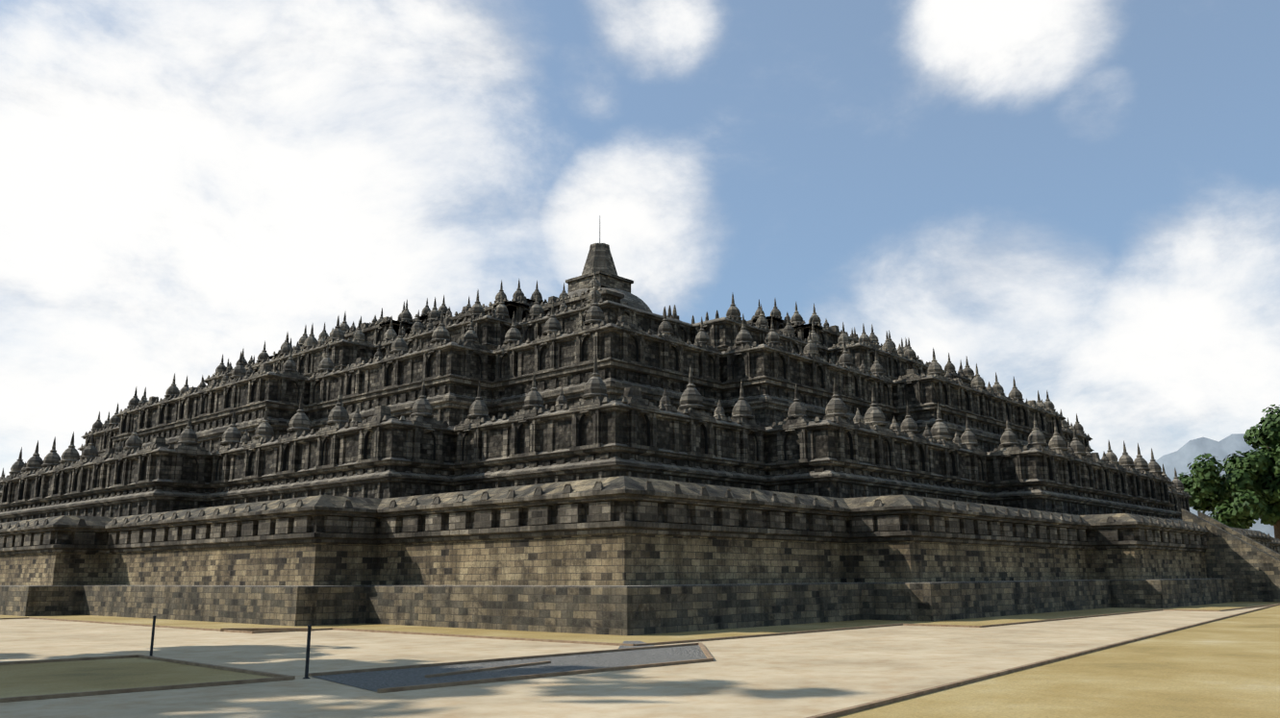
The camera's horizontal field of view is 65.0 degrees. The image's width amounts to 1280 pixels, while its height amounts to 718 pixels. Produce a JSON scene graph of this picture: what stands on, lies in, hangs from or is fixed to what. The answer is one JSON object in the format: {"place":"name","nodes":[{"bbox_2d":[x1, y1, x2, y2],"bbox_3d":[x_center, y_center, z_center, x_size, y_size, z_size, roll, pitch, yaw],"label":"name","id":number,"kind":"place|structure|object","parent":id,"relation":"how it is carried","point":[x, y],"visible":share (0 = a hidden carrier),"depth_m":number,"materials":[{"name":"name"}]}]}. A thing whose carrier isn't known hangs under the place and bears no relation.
{"place":"outdoors","nodes":[
{"label":"outdoors","id":0,"kind":"place"},
{"bbox_2d":[0,657,272,698],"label":"lawn","id":1,"kind":"structure","parent":0,"point":[46,678],"depth_m":17.43,"materials":[{"name":"green plant"}]},
{"bbox_2d":[0,606,1264,717],"bbox_3d":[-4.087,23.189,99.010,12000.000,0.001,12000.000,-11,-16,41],"label":"ground","id":2,"kind":"structure","parent":0,"point":[799,675],"depth_m":18.56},
{"bbox_2d":[150,615,156,656],"bbox_3d":[-10.602,6.032,21.882,0.114,0.870,0.120,-11,-16,41],"label":"barrier post","id":3,"kind":"object","parent":2,"relation":"on","point":[152,636],"visible":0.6,"depth_m":21.86,"materials":[{"name":"metal"}]},
{"bbox_2d":[302,625,311,678],"bbox_3d":[-5.588,4.929,16.925,0.114,0.870,0.120,-11,-16,41],"label":"barrier post","id":4,"kind":"object","parent":2,"relation":"on","point":[308,652],"visible":1,"depth_m":16.90,"materials":[{"name":"metal"}]},
{"bbox_2d":[313,645,706,692],"bbox_3d":[-1.115,5.927,19.616,3.365,0.001,11.114,-11,-16,41],"label":"gravel strip","id":5,"kind":"object","parent":2,"relation":"on","point":[374,681],"visible":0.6,"depth_m":18.53,"materials":[{"name":"grey gravel"}]},
{"bbox_2d":[0,267,1279,635],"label":"temple","id":6,"kind":"structure","parent":2,"relation":"on","point":[594,460],"depth_m":48.60,"materials":[{"name":"stone"}]},
{"bbox_2d":[567,287,652,312],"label":"stupa dome","id":7,"kind":"structure","parent":6,"relation":"on","point":[633,301],"depth_m":101.56,"materials":[{"name":"stone"}]},
{"bbox_2d":[565,243,633,293],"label":"stupa spire","id":8,"kind":"structure","parent":7,"relation":"on","point":[599,258],"depth_m":104.76,"materials":[{"name":"stone"}]},
{"bbox_2d":[0,603,1279,717],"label":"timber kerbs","id":9,"kind":"structure","parent":2,"relation":"on","point":[710,658],"depth_m":19.18,"materials":[{"name":"brown wood"}]},
{"bbox_2d":[0,602,1279,643],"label":"grass strip","id":10,"kind":"object","parent":2,"relation":"on","point":[688,636],"depth_m":34.89,"materials":[{"name":"green plant"}]},
{"bbox_2d":[1180,508,1279,602],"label":"temple stairs","id":11,"kind":"structure","parent":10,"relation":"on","point":[1250,566],"depth_m":61.01,"materials":[{"name":"stone"}]},
{"bbox_2d":[618,641,662,649],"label":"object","id":12,"kind":"object","parent":2,"relation":"on","point":[630,642],"visible":0.6,"depth_m":24.39,"materials":[{"name":"grey stone"}]},
{"bbox_2d":[1173,403,1279,539],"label":"tree","id":13,"kind":"object","parent":2,"relation":"on","point":[1243,492],"visible":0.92,"depth_m":123.99,"materials":[{"name":"green plant"}]},
{"bbox_2d":[0,0,1279,477],"label":"sky","id":14,"kind":"structure","parent":0,"point":[1075,201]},
{"bbox_2d":[833,604,1279,717],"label":"lawn","id":15,"kind":"structure","parent":0,"point":[1227,668],"depth_m":15.19,"materials":[{"name":"yellow plant"}]},
{"bbox_2d":[1155,433,1274,537],"bbox_3d":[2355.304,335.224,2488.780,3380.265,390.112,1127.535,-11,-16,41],"label":"distant hill","id":16,"kind":"structure","parent":0,"point":[1183,457],"depth_m":2794.21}
]}

